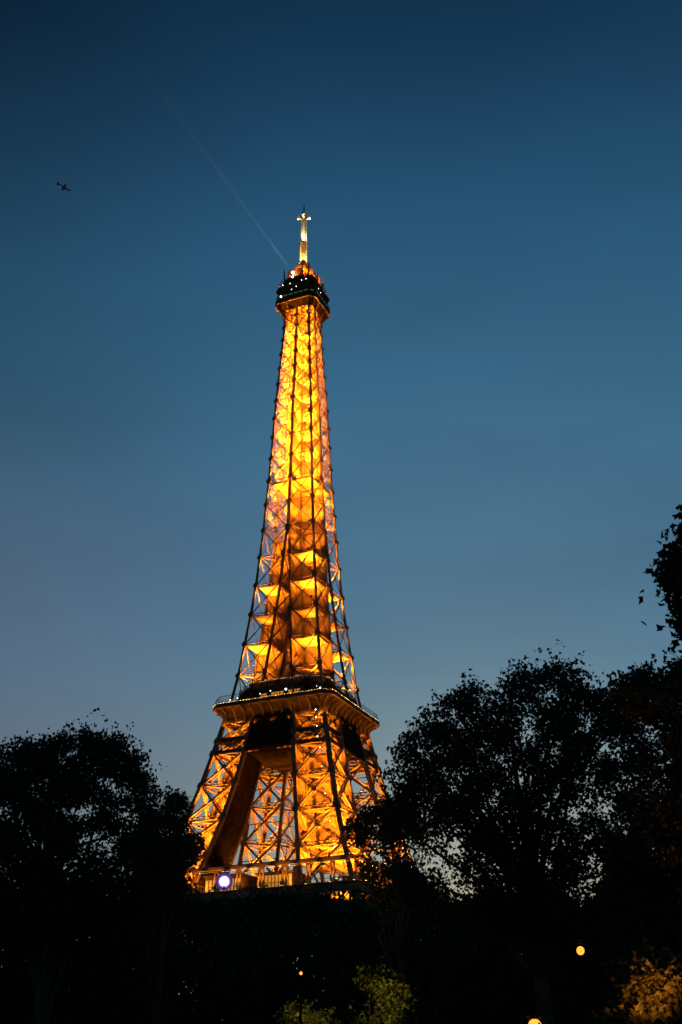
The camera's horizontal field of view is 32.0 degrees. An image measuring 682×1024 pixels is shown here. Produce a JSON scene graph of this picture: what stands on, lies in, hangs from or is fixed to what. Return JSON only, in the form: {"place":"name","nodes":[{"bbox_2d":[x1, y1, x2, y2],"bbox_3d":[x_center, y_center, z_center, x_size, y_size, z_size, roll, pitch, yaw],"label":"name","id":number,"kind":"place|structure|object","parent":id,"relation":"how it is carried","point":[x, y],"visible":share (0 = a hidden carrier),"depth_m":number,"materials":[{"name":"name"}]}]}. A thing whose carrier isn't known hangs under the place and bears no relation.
{"place":"outdoors","nodes":[
{"label":"outdoors","id":0,"kind":"place"},
{"bbox_2d":[56,182,69,190],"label":"airliner","id":1,"kind":"object","parent":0,"point":[64,187],"visible":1,"depth_m":2923.43,"materials":[{"name":"grey"}]},
{"bbox_2d":[0,0,681,993],"label":"sky","id":2,"kind":"structure","parent":0,"point":[491,190],"materials":[{"name":"blue"}]},
{"label":"ground","id":3,"kind":"structure","parent":0,"visible":0},
{"bbox_2d":[0,878,172,1023],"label":"tree","id":4,"kind":"object","parent":3,"relation":"on","point":[92,1003],"visible":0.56,"depth_m":55.13,"materials":[{"name":"black plant"}]},
{"bbox_2d":[0,708,178,1023],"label":"tree","id":5,"kind":"object","parent":3,"relation":"on","point":[39,928],"visible":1,"depth_m":44.56,"materials":[{"name":"black plant"}]},
{"bbox_2d":[0,917,190,1023],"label":"tree","id":6,"kind":"object","parent":3,"relation":"on","point":[83,971],"visible":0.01,"depth_m":116.56,"materials":[{"name":"black plant"}]},
{"bbox_2d":[130,781,204,1023],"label":"tree","id":7,"kind":"object","parent":3,"relation":"on","point":[185,846],"visible":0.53,"depth_m":55.14,"materials":[{"name":"black plant"}]},
{"bbox_2d":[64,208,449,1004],"bbox_3d":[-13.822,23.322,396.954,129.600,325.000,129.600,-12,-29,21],"label":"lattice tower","id":8,"kind":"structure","parent":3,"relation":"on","point":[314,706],"depth_m":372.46,"materials":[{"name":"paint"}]},
{"bbox_2d":[187,765,237,892],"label":"lattice panel","id":9,"kind":"object","parent":8,"relation":"attached to","point":[222,802],"visible":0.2,"depth_m":360.67,"materials":[{"name":"metal"}]},
{"bbox_2d":[197,753,260,886],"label":"safety net","id":10,"kind":"object","parent":8,"relation":"attached to","point":[223,851],"visible":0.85,"depth_m":349.93,"materials":[{"name":"brown fabric"}]},
{"bbox_2d":[247,643,281,654],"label":"safety net","id":11,"kind":"object","parent":8,"relation":"attached to","point":[256,649],"visible":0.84,"depth_m":380.15,"materials":[{"name":"fabric"}]},
{"bbox_2d":[245,711,291,750],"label":"black screen","id":12,"kind":"object","parent":8,"relation":"attached to","point":[265,733],"visible":1,"depth_m":356.40,"materials":[{"name":"black"}]},
{"bbox_2d":[254,613,285,625],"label":"safety net","id":13,"kind":"object","parent":8,"relation":"attached to","point":[261,619],"visible":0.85,"depth_m":385.37,"materials":[{"name":"fabric"}]},
{"bbox_2d":[254,541,290,687],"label":"lattice panel","id":14,"kind":"object","parent":8,"relation":"attached to","point":[286,672],"visible":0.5,"depth_m":388.05,"materials":[{"name":"metal"}]},
{"bbox_2d":[259,584,288,596],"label":"safety net","id":15,"kind":"object","parent":8,"relation":"attached to","point":[266,590],"visible":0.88,"depth_m":390.51,"materials":[{"name":"fabric"}]},
{"bbox_2d":[247,747,305,771],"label":"debris net","id":16,"kind":"object","parent":8,"relation":"attached to","point":[279,759],"visible":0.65,"depth_m":357.06,"materials":[{"name":"brown fabric"}]},
{"bbox_2d":[284,339,294,480],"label":"lattice panel","id":17,"kind":"object","parent":8,"relation":"attached to","point":[288,428],"visible":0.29,"depth_m":426.32,"materials":[{"name":"metal"}]},
{"bbox_2d":[290,483,303,681],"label":"lattice panel","id":18,"kind":"object","parent":8,"relation":"attached to","point":[294,510],"visible":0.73,"depth_m":391.63,"materials":[{"name":"metal"}]},
{"bbox_2d":[292,328,301,478],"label":"lattice panel","id":19,"kind":"object","parent":8,"relation":"attached to","point":[296,442],"visible":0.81,"depth_m":421.82,"materials":[{"name":"metal"}]},
{"bbox_2d":[291,550,322,562],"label":"safety net","id":20,"kind":"object","parent":8,"relation":"attached to","point":[300,556],"visible":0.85,"depth_m":391.48,"materials":[{"name":"fabric"}]},
{"bbox_2d":[297,749,319,871],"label":"lattice panel","id":21,"kind":"object","parent":8,"relation":"attached to","point":[302,831],"visible":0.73,"depth_m":342.13,"materials":[{"name":"metal"}]},
{"bbox_2d":[292,578,324,590],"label":"safety net","id":22,"kind":"object","parent":8,"relation":"attached to","point":[302,584],"visible":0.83,"depth_m":386.06,"materials":[{"name":"fabric"}]},
{"bbox_2d":[292,606,325,618],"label":"safety net","id":23,"kind":"object","parent":8,"relation":"attached to","point":[302,612],"visible":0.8,"depth_m":380.17,"materials":[{"name":"fabric"}]},
{"bbox_2d":[302,330,320,481],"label":"lattice panel","id":24,"kind":"object","parent":8,"relation":"attached to","point":[307,463],"visible":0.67,"depth_m":423.18,"materials":[{"name":"metal"}]},
{"bbox_2d":[294,635,328,647],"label":"safety net","id":25,"kind":"object","parent":8,"relation":"attached to","point":[304,642],"visible":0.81,"depth_m":374.15,"materials":[{"name":"fabric"}]},
{"bbox_2d":[302,487,331,682],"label":"lattice panel","id":26,"kind":"object","parent":8,"relation":"attached to","point":[307,510],"visible":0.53,"depth_m":392.72,"materials":[{"name":"metal"}]},
{"bbox_2d":[328,591,339,601],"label":"safety net","id":27,"kind":"object","parent":8,"relation":"attached to","point":[336,597],"visible":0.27,"depth_m":397.06,"materials":[{"name":"fabric"}]},
{"bbox_2d":[330,621,343,631],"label":"safety net","id":28,"kind":"object","parent":8,"relation":"attached to","point":[333,628],"visible":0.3,"depth_m":392.33,"materials":[{"name":"fabric"}]},
{"bbox_2d":[312,751,364,872],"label":"lattice panel","id":29,"kind":"object","parent":8,"relation":"attached to","point":[330,821],"visible":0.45,"depth_m":345.32,"materials":[{"name":"metal"}]},
{"bbox_2d":[333,652,349,662],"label":"safety net","id":30,"kind":"object","parent":8,"relation":"attached to","point":[337,658],"visible":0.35,"depth_m":388.04,"materials":[{"name":"fabric"}]},
{"bbox_2d":[340,716,364,761],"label":"black screen","id":31,"kind":"object","parent":8,"relation":"attached to","point":[352,741],"visible":1,"depth_m":364.57,"materials":[{"name":"black"}]},
{"bbox_2d":[190,881,380,1023],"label":"tree","id":32,"kind":"object","parent":3,"relation":"on","point":[288,985],"visible":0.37,"depth_m":86.10,"materials":[{"name":"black plant"}]},
{"bbox_2d":[296,962,305,1023],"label":"street lamp","id":33,"kind":"object","parent":3,"relation":"on","point":[300,981],"visible":1,"depth_m":43.63,"materials":[{"name":"metal"}]},
{"bbox_2d":[272,995,343,1023],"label":"tree","id":34,"kind":"object","parent":3,"relation":"on","point":[309,1017],"visible":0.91,"depth_m":47.68,"materials":[{"name":"green plant"}]},
{"bbox_2d":[236,885,428,1019],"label":"tree","id":35,"kind":"object","parent":3,"relation":"on","point":[299,943],"visible":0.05,"depth_m":119.31,"materials":[{"name":"black plant"}]},
{"bbox_2d":[346,957,418,1023],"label":"tree","id":36,"kind":"object","parent":3,"relation":"on","point":[373,982],"visible":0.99,"depth_m":46.20,"materials":[{"name":"green plant"}]},
{"bbox_2d":[341,791,442,1023],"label":"tree","id":37,"kind":"object","parent":3,"relation":"on","point":[384,899],"visible":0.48,"depth_m":50.20,"materials":[{"name":"black plant"}]},
{"bbox_2d":[308,886,499,1023],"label":"tree","id":38,"kind":"object","parent":3,"relation":"on","point":[338,943],"visible":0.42,"depth_m":74.19,"materials":[{"name":"black plant"}]},
{"bbox_2d":[369,892,511,1023],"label":"tree","id":39,"kind":"object","parent":3,"relation":"on","point":[458,901],"depth_m":119.30,"materials":[{"name":"black plant"}]},
{"bbox_2d":[412,907,586,1023],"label":"tree","id":40,"kind":"object","parent":3,"relation":"on","point":[493,1004],"visible":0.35,"depth_m":59.74,"materials":[{"name":"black plant"}]},
{"bbox_2d":[360,638,654,1023],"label":"tree","id":41,"kind":"object","parent":3,"relation":"on","point":[530,900],"visible":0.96,"depth_m":42.79,"materials":[{"name":"black plant"}]},
{"bbox_2d":[527,1013,541,1023],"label":"street lamp","id":42,"kind":"object","parent":3,"relation":"on","point":[533,1019],"visible":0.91,"depth_m":35.44,"materials":[{"name":"glass"}]},
{"bbox_2d":[575,938,588,1023],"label":"street lamp","id":43,"kind":"object","parent":3,"relation":"on","point":[580,960],"visible":0.95,"depth_m":37.27,"materials":[{"name":"metal"}]},
{"bbox_2d":[546,865,668,1023],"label":"tree","id":44,"kind":"object","parent":3,"relation":"on","point":[571,1009],"visible":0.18,"depth_m":48.23,"materials":[{"name":"black plant"}]},
{"bbox_2d":[585,645,681,1005],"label":"tree","id":45,"kind":"object","parent":3,"relation":"on","point":[646,883],"visible":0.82,"depth_m":34.85,"materials":[{"name":"black plant"}]},
{"bbox_2d":[588,938,681,1023],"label":"tree","id":46,"kind":"object","parent":3,"relation":"on","point":[656,982],"visible":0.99,"depth_m":29.29,"materials":[{"name":"brown plant"}]},
{"bbox_2d":[638,504,681,651],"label":"tree","id":47,"kind":"object","parent":3,"relation":"on","point":[668,577],"visible":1,"depth_m":19.46,"materials":[{"name":"black plant"}]}
]}

